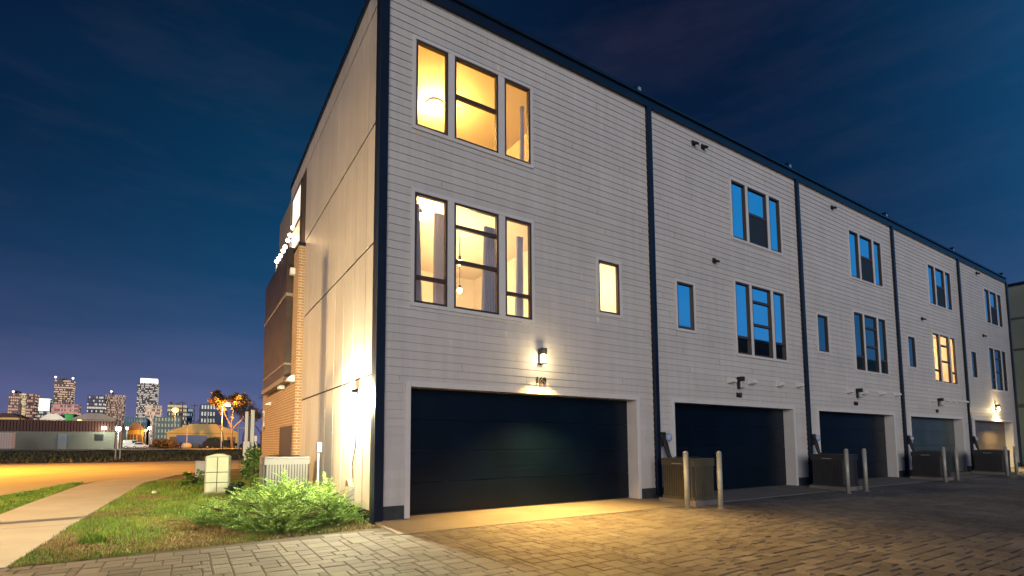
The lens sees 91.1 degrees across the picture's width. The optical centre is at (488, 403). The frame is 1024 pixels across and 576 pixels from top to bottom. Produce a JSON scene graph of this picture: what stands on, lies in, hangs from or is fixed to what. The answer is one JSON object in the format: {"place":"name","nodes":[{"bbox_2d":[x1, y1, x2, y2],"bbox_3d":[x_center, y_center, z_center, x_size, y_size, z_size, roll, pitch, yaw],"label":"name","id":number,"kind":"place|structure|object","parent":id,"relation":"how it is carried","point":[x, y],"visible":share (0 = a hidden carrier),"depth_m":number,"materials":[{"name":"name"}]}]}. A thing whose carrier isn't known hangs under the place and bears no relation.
{"place":"outdoors","nodes":[
{"label":"outdoors","id":0,"kind":"place"},
{"bbox_2d":[0,413,29,419],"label":"shed","id":1,"kind":"structure","parent":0,"point":[11,416],"depth_m":150.94,"materials":[{"name":"brown"}]},
{"bbox_2d":[8,390,39,419],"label":"tower","id":2,"kind":"structure","parent":0,"point":[31,403],"depth_m":1134.13,"materials":[{"name":"brown"}]},
{"bbox_2d":[8,393,39,419],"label":"lit windows","id":3,"kind":"structure","parent":2,"relation":"in","point":[13,393],"depth_m":1135.27,"materials":[{"name":"grey"}]},
{"bbox_2d":[37,398,52,419],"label":"tower","id":4,"kind":"structure","parent":0,"point":[44,407],"depth_m":1148.31,"materials":[{"name":"grey"}]},
{"bbox_2d":[0,482,92,513],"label":"verge","id":5,"kind":"structure","parent":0,"point":[38,497],"depth_m":11.31,"materials":[{"name":"green plant"}]},
{"bbox_2d":[0,419,123,448],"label":"warehouse","id":6,"kind":"structure","parent":0,"point":[50,434],"depth_m":121.18,"materials":[{"name":"grey metal"}]},
{"bbox_2d":[57,434,66,448],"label":"door","id":7,"kind":"structure","parent":6,"relation":"in","point":[62,438],"depth_m":121.13,"materials":[{"name":"grey metal"}]},
{"bbox_2d":[53,376,75,404],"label":"tower","id":8,"kind":"structure","parent":0,"point":[64,390],"depth_m":1170.28,"materials":[{"name":"brown"}]},
{"bbox_2d":[51,402,81,414],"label":"tower","id":9,"kind":"structure","parent":0,"point":[65,408],"depth_m":1076.35,"materials":[{"name":"pink"}]},
{"bbox_2d":[0,473,182,568],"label":"sidewalk","id":10,"kind":"structure","parent":0,"point":[25,529],"depth_m":8.49,"materials":[{"name":"concrete"}]},
{"bbox_2d":[72,413,120,422],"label":"shed","id":11,"kind":"structure","parent":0,"point":[93,417],"depth_m":160.21,"materials":[{"name":"brown"}]},
{"bbox_2d":[87,395,106,414],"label":"tower","id":12,"kind":"structure","parent":0,"point":[96,404],"depth_m":1199.60,"materials":[{"name":"grey"}]},
{"bbox_2d":[106,391,125,423],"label":"tower","id":13,"kind":"structure","parent":0,"point":[115,403],"depth_m":1250.98,"materials":[{"name":"brown"}]},
{"bbox_2d":[0,449,241,452],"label":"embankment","id":14,"kind":"structure","parent":0,"point":[173,450],"depth_m":75.50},
{"bbox_2d":[0,460,258,495],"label":"road","id":15,"kind":"structure","parent":0,"point":[13,473],"depth_m":22.57,"materials":[{"name":"grey asphalt"}]},
{"bbox_2d":[0,446,259,450],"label":"pavement","id":16,"kind":"structure","parent":0,"point":[153,448],"depth_m":111.91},
{"bbox_2d":[0,433,15,447],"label":"shipping container","id":17,"kind":"object","parent":16,"relation":"on","point":[7,440],"visible":1,"depth_m":108.84,"materials":[{"name":"pink"}]},
{"bbox_2d":[149,437,170,448],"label":"bush","id":18,"kind":"object","parent":16,"relation":"on","point":[158,443],"visible":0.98,"depth_m":130.95,"materials":[{"name":"brown plant"}]},
{"bbox_2d":[176,435,210,447],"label":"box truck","id":19,"kind":"object","parent":16,"relation":"on","point":[195,439],"visible":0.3,"depth_m":139.46,"materials":[{"name":"blue paint"}]},
{"bbox_2d":[202,437,221,447],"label":"parked suv","id":20,"kind":"object","parent":16,"relation":"on","point":[211,442],"visible":0.64,"depth_m":136.79,"materials":[{"name":"black metal"}]},
{"bbox_2d":[207,389,255,447],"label":"tree","id":21,"kind":"object","parent":16,"relation":"on","point":[218,397],"visible":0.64,"depth_m":129.57,"materials":[{"name":"brown plant"}]},
{"bbox_2d":[126,422,145,447],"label":"shed","id":22,"kind":"structure","parent":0,"point":[133,432],"depth_m":149.21,"materials":[{"name":"brown"}]},
{"bbox_2d":[124,417,150,444],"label":"building","id":23,"kind":"structure","parent":0,"point":[128,421],"depth_m":224.15,"materials":[{"name":"blue"}]},
{"bbox_2d":[136,378,158,416],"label":"tower","id":24,"kind":"structure","parent":0,"point":[147,391],"depth_m":1251.86,"materials":[{"name":"grey"}]},
{"bbox_2d":[136,383,158,416],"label":"lit windows","id":25,"kind":"structure","parent":24,"relation":"in","point":[140,383],"depth_m":1250.51,"materials":[{"name":"grey"}]},
{"bbox_2d":[145,404,162,443],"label":"tower","id":26,"kind":"structure","parent":0,"point":[152,411],"depth_m":1170.92,"materials":[{"name":"grey"}]},
{"bbox_2d":[152,417,180,446],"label":"parking garage","id":27,"kind":"structure","parent":0,"point":[165,425],"depth_m":224.79,"materials":[{"name":"white concrete"}]},
{"bbox_2d":[167,402,186,426],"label":"tower","id":28,"kind":"structure","parent":0,"point":[170,413],"depth_m":773.06,"materials":[{"name":"grey"}]},
{"bbox_2d":[7,469,380,567],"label":"lawn","id":29,"kind":"structure","parent":0,"point":[235,473],"depth_m":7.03,"materials":[{"name":"green plant"}]},
{"bbox_2d":[75,531,107,544],"bbox_3d":[-4.786,1.610,6.070,0.376,0.132,0.357,-3,-5,33],"label":"grass tuft","id":30,"kind":"object","parent":29,"relation":"on","point":[95,537],"visible":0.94,"depth_m":6.02,"materials":[{"name":"green plant"}]},
{"bbox_2d":[180,469,204,485],"bbox_3d":[-8.279,2.137,14.167,0.806,0.583,0.850,3,-5,-31],"label":"shrub","id":31,"kind":"object","parent":29,"relation":"on","point":[198,479],"visible":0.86,"depth_m":14.02,"materials":[{"name":"green plant"}]},
{"bbox_2d":[201,454,230,494],"bbox_3d":[-6.435,1.675,11.955,0.600,0.955,0.420,2,-5,-21],"label":"utility cabinet","id":32,"kind":"object","parent":29,"relation":"on","point":[217,473],"visible":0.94,"depth_m":11.80,"materials":[{"name":"grey metal"}]},
{"bbox_2d":[225,481,245,494],"bbox_3d":[-5.863,1.998,11.512,0.473,0.430,0.531,-1,-5,15],"label":"shrub","id":33,"kind":"object","parent":29,"relation":"on","point":[239,484],"visible":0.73,"depth_m":11.48,"materials":[{"name":"green plant"}]},
{"bbox_2d":[119,519,375,553],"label":"leaf litter","id":34,"kind":"object","parent":29,"relation":"on","point":[227,536],"visible":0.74,"depth_m":6.39,"materials":[{"name":"brown plant"}]},
{"bbox_2d":[238,445,261,485],"bbox_3d":[-6.446,1.747,13.672,0.696,1.246,0.675,3,-5,-31],"label":"leafy shrub","id":35,"kind":"object","parent":29,"relation":"on","point":[251,471],"visible":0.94,"depth_m":13.65,"materials":[{"name":"green plant"}]},
{"bbox_2d":[243,410,256,477],"bbox_3d":[-8.318,1.393,17.554,0.459,2.360,0.190,3,-5,-31],"label":"meter rack","id":36,"kind":"object","parent":29,"relation":"on","point":[250,438],"visible":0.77,"depth_m":17.57,"materials":[{"name":"grey"}]},
{"bbox_2d":[178,468,366,533],"bbox_3d":[-3.437,1.449,7.895,2.455,0.767,3.530,3,-5,-31],"label":"juniper bush","id":37,"kind":"object","parent":29,"relation":"on","point":[282,507],"visible":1,"depth_m":7.24,"materials":[{"name":"green plant"}]},
{"bbox_2d":[259,455,309,494],"bbox_3d":[-4.117,1.523,10.122,0.940,0.972,0.840,3,-5,-31],"label":"air conditioner","id":38,"kind":"object","parent":29,"relation":"on","point":[295,466],"visible":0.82,"depth_m":9.85,"materials":[{"name":"grey metal"}]},
{"bbox_2d":[166,424,237,447],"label":"shed","id":39,"kind":"structure","parent":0,"point":[211,430],"depth_m":149.43,"materials":[{"name":"brown"}]},
{"bbox_2d":[0,472,1023,575],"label":"paver driveway","id":40,"kind":"structure","parent":0,"point":[756,535],"depth_m":5.76,"materials":[{"name":"stone"}]},
{"bbox_2d":[683,451,690,508],"bbox_3d":[3.585,1.374,9.075,0.130,1.040,0.130,3,-5,-31],"label":"bollard","id":41,"kind":"object","parent":40,"relation":"on","point":[686,480],"visible":0.97,"depth_m":9.04,"materials":[{"name":"metal"}]},
{"bbox_2d":[659,456,717,506],"bbox_3d":[3.912,1.491,9.825,0.720,0.912,0.840,3,-5,-31],"label":"air conditioner","id":42,"kind":"object","parent":40,"relation":"on","point":[701,484],"visible":0.78,"depth_m":9.58,"materials":[{"name":"grey metal"}]},
{"bbox_2d":[716,451,724,508],"bbox_3d":[4.175,1.371,9.045,0.130,1.040,0.130,3,-5,-31],"label":"bollard","id":43,"kind":"object","parent":40,"relation":"on","point":[719,478],"visible":1,"depth_m":9.01,"materials":[{"name":"metal"}]},
{"bbox_2d":[809,453,861,490],"bbox_3d":[8.718,1.700,12.634,0.780,0.912,0.860,3,-5,-31],"label":"air conditioner","id":44,"kind":"object","parent":40,"relation":"on","point":[828,469],"visible":0.94,"depth_m":12.40,"materials":[{"name":"grey metal"}]},
{"bbox_2d":[844,449,850,493],"bbox_3d":[8.345,1.566,11.670,0.130,1.040,0.130,3,-5,-31],"label":"bollard","id":45,"kind":"object","parent":40,"relation":"on","point":[846,466],"visible":0.98,"depth_m":11.64,"materials":[{"name":"metal"}]},
{"bbox_2d":[862,448,868,490],"bbox_3d":[9.108,1.600,12.127,0.130,1.040,0.130,3,-5,-31],"label":"bollard","id":46,"kind":"object","parent":40,"relation":"on","point":[865,472],"visible":0.97,"depth_m":12.10,"materials":[{"name":"metal"}]},
{"bbox_2d":[909,451,953,480],"bbox_3d":[13.895,1.932,15.757,0.780,0.912,0.860,3,-5,-31],"label":"air conditioner","id":47,"kind":"object","parent":40,"relation":"on","point":[926,465],"visible":0.94,"depth_m":15.54,"materials":[{"name":"grey metal"}]},
{"bbox_2d":[941,447,947,481],"bbox_3d":[13.449,1.799,14.797,0.130,1.040,0.130,3,-5,-31],"label":"bollard","id":48,"kind":"object","parent":40,"relation":"on","point":[944,464],"visible":0.94,"depth_m":14.78,"materials":[{"name":"metal"}]},
{"bbox_2d":[972,449,1013,474],"bbox_3d":[18.474,2.130,18.418,0.820,0.912,0.920,3,-5,-31],"label":"air conditioner","id":49,"kind":"object","parent":40,"relation":"on","point":[989,461],"visible":0.92,"depth_m":18.20,"materials":[{"name":"grey metal"}]},
{"bbox_2d":[0,444,1023,466],"bbox_3d":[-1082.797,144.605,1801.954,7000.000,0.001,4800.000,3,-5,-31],"label":"ground","id":50,"kind":"structure","parent":0,"point":[100,461],"depth_m":39.91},
{"bbox_2d":[114,413,122,458],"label":"sign posts","id":51,"kind":"object","parent":50,"relation":"on","point":[120,436],"visible":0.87,"depth_m":40.91,"materials":[{"name":"beige metal"}]},
{"bbox_2d":[0,449,257,462],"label":"hedge","id":52,"kind":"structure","parent":50,"relation":"on","point":[148,456],"depth_m":48.98,"materials":[{"name":"leaves"},{"name":"bark"}]},
{"bbox_2d":[199,404,224,423],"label":"office building","id":53,"kind":"structure","parent":50,"relation":"on","point":[205,408],"depth_m":303.90,"materials":[{"name":"white"}]},
{"bbox_2d":[225,394,254,444],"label":"tree","id":54,"kind":"object","parent":50,"relation":"on","point":[240,410],"visible":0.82,"depth_m":62.42,"materials":[{"name":"brown plant"}]},
{"bbox_2d":[261,241,305,455],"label":"brick wing","id":55,"kind":"structure","parent":50,"relation":"on","point":[281,392],"depth_m":13.21,"materials":[{"name":"brown brick"}]},
{"bbox_2d":[279,425,291,454],"bbox_3d":[-5.331,1.357,13.149,0.024,1.530,1.800,3,-5,-31],"label":"louvre door","id":56,"kind":"structure","parent":55,"relation":"in","point":[285,434],"depth_m":13.04,"materials":[{"name":"brown"}]},
{"bbox_2d":[279,0,671,524],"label":"townhouse","id":57,"kind":"structure","parent":50,"relation":"on","point":[464,402],"depth_m":9.20,"materials":[{"name":"paint"}]},
{"bbox_2d":[290,178,302,247],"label":"side window","id":58,"kind":"structure","parent":57,"relation":"in","point":[296,212],"depth_m":13.93,"materials":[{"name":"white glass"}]},
{"bbox_2d":[345,479,353,503],"bbox_3d":[-2.283,1.441,8.274,0.100,0.389,0.197,3,-5,-31],"label":"outlet box","id":59,"kind":"object","parent":57,"relation":"attached to","point":[349,484],"visible":0.81,"depth_m":8.21,"materials":[{"name":"white plastic"}]},
{"bbox_2d":[416,203,421,300],"bbox_3d":[-1.140,-2.159,8.195,0.189,2.250,0.086,3,-5,-31],"label":"curtain","id":60,"kind":"object","parent":57,"relation":"hanging from","point":[418,282],"visible":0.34,"depth_m":8.18,"materials":[{"name":"white fabric"}]},
{"bbox_2d":[414,192,447,306],"bbox_3d":[-0.933,-2.469,8.100,0.583,1.793,0.067,3,-5,-31],"label":"window","id":61,"kind":"structure","parent":57,"relation":"in","point":[416,277],"depth_m":8.13,"materials":[{"name":"brown metal"}]},
{"bbox_2d":[416,40,447,135],"bbox_3d":[-0.939,-5.208,8.314,0.583,1.474,0.067,3,-5,-31],"label":"window","id":62,"kind":"structure","parent":57,"relation":"in","point":[420,43],"depth_m":8.38,"materials":[{"name":"brown metal"}]},
{"bbox_2d":[426,97,442,110],"bbox_3d":[-1.100,-6.111,10.311,0.360,0.120,0.360,3,-5,-31],"label":"ceiling light","id":63,"kind":"object","parent":57,"relation":"attached to","point":[434,104],"visible":1,"depth_m":10.22,"materials":[{"name":"white plastic"}]},
{"bbox_2d":[433,213,443,303],"bbox_3d":[-0.817,-2.110,8.383,0.202,2.180,0.082,3,-5,-31],"label":"curtain","id":64,"kind":"object","parent":57,"relation":"hanging from","point":[438,271],"visible":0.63,"depth_m":8.38,"materials":[{"name":"grey fabric"}]},
{"bbox_2d":[455,56,497,152],"bbox_3d":[-0.212,-5.175,8.750,0.874,1.474,0.067,3,-5,-31],"label":"window","id":65,"kind":"structure","parent":57,"relation":"in","point":[457,97],"depth_m":8.79,"materials":[{"name":"brown metal"}]},
{"bbox_2d":[454,203,498,314],"bbox_3d":[-0.206,-2.437,8.536,0.874,1.793,0.067,3,-5,-31],"label":"window","id":66,"kind":"structure","parent":57,"relation":"in","point":[495,236],"depth_m":8.58,"materials":[{"name":"brown metal"}]},
{"bbox_2d":[481,226,494,311],"bbox_3d":[0.012,-2.071,8.903,0.325,2.180,0.082,3,-5,-31],"label":"curtain","id":67,"kind":"object","parent":57,"relation":"hanging from","point":[488,290],"visible":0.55,"depth_m":8.90,"materials":[{"name":"grey fabric"}]},
{"bbox_2d":[505,78,530,164],"bbox_3d":[0.521,-5.143,9.189,0.571,1.474,0.067,3,-5,-31],"label":"window","id":68,"kind":"structure","parent":57,"relation":"in","point":[511,83],"depth_m":9.27,"materials":[{"name":"brown metal"}]},
{"bbox_2d":[505,217,531,319],"bbox_3d":[0.527,-2.404,8.975,0.571,1.793,0.067,3,-5,-31],"label":"window","id":69,"kind":"structure","parent":57,"relation":"in","point":[512,294],"depth_m":9.03,"materials":[{"name":"brown metal"}]},
{"bbox_2d":[515,236,523,316],"bbox_3d":[0.564,-2.020,9.186,0.196,2.120,0.084,3,-5,-31],"label":"curtain","id":70,"kind":"object","parent":57,"relation":"hanging from","point":[519,307],"visible":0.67,"depth_m":9.19,"materials":[{"name":"grey fabric"}]},
{"bbox_2d":[410,389,628,515],"bbox_3d":[0.776,0.846,9.150,4.913,1.997,0.052,3,-5,-31],"label":"garage door","id":71,"kind":"structure","parent":57,"relation":"in","point":[493,451],"depth_m":8.91,"materials":[{"name":"paint"}]},
{"bbox_2d":[519,106,523,160],"bbox_3d":[0.623,-4.739,9.439,0.112,1.780,0.086,3,-5,-31],"label":"curtain","id":72,"kind":"object","parent":57,"relation":"hanging from","point":[521,146],"visible":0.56,"depth_m":9.45,"materials":[{"name":"grey fabric"}]},
{"bbox_2d":[599,260,619,314],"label":"window","id":73,"kind":"structure","parent":57,"relation":"in","point":[616,266],"depth_m":10.20,"materials":[{"name":"brown metal"}]},
{"bbox_2d":[648,95,820,496],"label":"townhouse","id":74,"kind":"structure","parent":50,"relation":"on","point":[734,387],"depth_m":12.24,"materials":[{"name":"paint"}]},
{"bbox_2d":[677,281,694,330],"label":"window","id":75,"kind":"structure","parent":74,"relation":"in","point":[685,300],"depth_m":11.33,"materials":[{"name":"blue glass"}]},
{"bbox_2d":[675,404,786,490],"bbox_3d":[5.901,1.074,12.219,4.704,1.997,0.052,3,-5,-31],"label":"garage door","id":76,"kind":"structure","parent":74,"relation":"in","point":[761,445],"depth_m":12.33,"materials":[{"name":"paint"}]},
{"bbox_2d":[731,180,746,240],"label":"window","id":77,"kind":"structure","parent":74,"relation":"in","point":[738,190],"depth_m":12.67,"materials":[{"name":"blue glass"}]},
{"bbox_2d":[735,281,751,354],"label":"window","id":78,"kind":"structure","parent":74,"relation":"in","point":[742,290],"depth_m":12.46,"materials":[{"name":"blue glass"}]},
{"bbox_2d":[747,187,767,248],"bbox_3d":[6.980,-4.810,13.054,0.845,1.474,0.067,3,-5,-31],"label":"window","id":79,"kind":"structure","parent":74,"relation":"in","point":[757,212],"depth_m":13.07,"materials":[{"name":"blue glass"}]},
{"bbox_2d":[752,286,772,357],"bbox_3d":[6.987,-2.072,12.840,0.845,1.793,0.067,3,-5,-31],"label":"window","id":80,"kind":"structure","parent":74,"relation":"in","point":[761,298],"depth_m":12.87,"materials":[{"name":"blue glass"}]},
{"bbox_2d":[769,197,780,252],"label":"window","id":81,"kind":"structure","parent":74,"relation":"in","point":[775,234],"depth_m":13.50,"materials":[{"name":"blue glass"}]},
{"bbox_2d":[773,291,786,359],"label":"window","id":82,"kind":"structure","parent":74,"relation":"in","point":[779,316],"depth_m":13.28,"materials":[{"name":"blue glass"}]},
{"bbox_2d":[796,171,914,483],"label":"townhouse","id":83,"kind":"structure","parent":50,"relation":"on","point":[856,384],"depth_m":15.46,"materials":[{"name":"paint"}]},
{"bbox_2d":[817,314,828,351],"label":"window","id":84,"kind":"structure","parent":83,"relation":"in","point":[822,320],"depth_m":14.44,"materials":[{"name":"blue glass"}]},
{"bbox_2d":[819,412,887,478],"bbox_3d":[11.053,1.303,15.305,4.704,1.997,0.052,3,-5,-31],"label":"garage door","id":85,"kind":"structure","parent":83,"relation":"in","point":[855,432],"depth_m":15.53,"materials":[{"name":"paint"}]},
{"bbox_2d":[849,230,859,278],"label":"window","id":86,"kind":"structure","parent":83,"relation":"in","point":[853,238],"depth_m":15.78,"materials":[{"name":"blue glass"}]},
{"bbox_2d":[854,312,865,370],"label":"window","id":87,"kind":"structure","parent":83,"relation":"in","point":[858,319],"depth_m":15.56,"materials":[{"name":"blue glass"}]},
{"bbox_2d":[859,235,873,283],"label":"window","id":88,"kind":"structure","parent":83,"relation":"in","point":[865,243],"depth_m":16.18,"materials":[{"name":"blue glass"}]},
{"bbox_2d":[864,315,879,372],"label":"window","id":89,"kind":"structure","parent":83,"relation":"in","point":[870,322],"depth_m":15.98,"materials":[{"name":"blue glass"}]},
{"bbox_2d":[873,241,882,286],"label":"window","id":90,"kind":"structure","parent":83,"relation":"in","point":[877,255],"depth_m":16.60,"materials":[{"name":"blue glass"}]},
{"bbox_2d":[878,319,887,373],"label":"window","id":91,"kind":"structure","parent":83,"relation":"in","point":[882,332],"depth_m":16.38,"materials":[{"name":"blue glass"}]},
{"bbox_2d":[891,219,979,475],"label":"townhouse","id":92,"kind":"structure","parent":50,"relation":"on","point":[935,375],"depth_m":18.61,"materials":[{"name":"paint"}]},
{"bbox_2d":[908,336,916,367],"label":"window","id":93,"kind":"structure","parent":92,"relation":"in","point":[911,341],"depth_m":17.55,"materials":[{"name":"blue glass"}]},
{"bbox_2d":[928,265,935,304],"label":"window","id":94,"kind":"structure","parent":92,"relation":"in","point":[930,269],"depth_m":18.88,"materials":[{"name":"blue glass"}]},
{"bbox_2d":[911,417,955,470],"bbox_3d":[16.204,1.525,18.394,4.704,1.982,0.046,3,-5,-31],"label":"garage door","id":95,"kind":"structure","parent":92,"relation":"in","point":[936,434],"depth_m":18.59,"materials":[{"name":"black metal"}]},
{"bbox_2d":[933,333,941,381],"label":"window","id":96,"kind":"structure","parent":92,"relation":"in","point":[937,336],"depth_m":18.71,"materials":[{"name":"yellow glass"}]},
{"bbox_2d":[935,268,945,307],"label":"window","id":97,"kind":"structure","parent":92,"relation":"in","point":[939,274],"depth_m":19.28,"materials":[{"name":"blue glass"}]},
{"bbox_2d":[940,335,951,382],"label":"window","id":98,"kind":"structure","parent":92,"relation":"in","point":[947,342],"depth_m":19.18,"materials":[{"name":"yellow glass"}]},
{"bbox_2d":[945,272,951,309],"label":"window","id":99,"kind":"structure","parent":92,"relation":"in","point":[947,277],"depth_m":19.70,"materials":[{"name":"blue glass"}]},
{"bbox_2d":[957,253,1022,470],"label":"townhouse","id":100,"kind":"structure","parent":50,"relation":"on","point":[991,367],"depth_m":21.74,"materials":[{"name":"paint"}]},
{"bbox_2d":[984,289,990,322],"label":"window","id":101,"kind":"structure","parent":100,"relation":"in","point":[986,292],"depth_m":21.98,"materials":[{"name":"blue glass"}]},
{"bbox_2d":[975,421,1005,449],"bbox_3d":[21.356,1.754,21.480,4.704,1.982,0.046,3,-5,-31],"label":"garage door","id":102,"kind":"structure","parent":100,"relation":"in","point":[989,434],"depth_m":21.70,"materials":[{"name":"grey metal"}]},
{"bbox_2d":[989,348,995,388],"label":"window","id":103,"kind":"structure","parent":100,"relation":"in","point":[993,379],"depth_m":21.76,"materials":[{"name":"blue glass"}]},
{"bbox_2d":[989,291,997,325],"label":"window","id":104,"kind":"structure","parent":100,"relation":"in","point":[992,295],"depth_m":22.38,"materials":[{"name":"blue glass"}]},
{"bbox_2d":[994,349,1003,390],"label":"window","id":105,"kind":"structure","parent":100,"relation":"in","point":[999,377],"depth_m":22.19,"materials":[{"name":"blue glass"}]},
{"bbox_2d":[1001,351,1007,390],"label":"window","id":106,"kind":"structure","parent":100,"relation":"in","point":[1003,353],"depth_m":22.58,"materials":[{"name":"blue glass"}]},
{"bbox_2d":[1008,281,1023,464],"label":"end building","id":107,"kind":"structure","parent":50,"relation":"on","point":[1016,296],"depth_m":27.14,"materials":[{"name":"grey paint"}]},
{"bbox_2d":[0,0,1023,443],"label":"sky","id":108,"kind":"structure","parent":0,"point":[152,151],"materials":[{"name":"blue"}]},
{"bbox_2d":[7,507,1023,575],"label":"paver bedding","id":109,"kind":"object","parent":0,"point":[377,530],"visible":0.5,"depth_m":5.55,"materials":[{"name":"grey sand"}]},
{"bbox_2d":[367,467,1023,534],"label":"driveway apron","id":110,"kind":"object","parent":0,"point":[413,524],"visible":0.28,"depth_m":8.63,"materials":[{"name":"concrete"}]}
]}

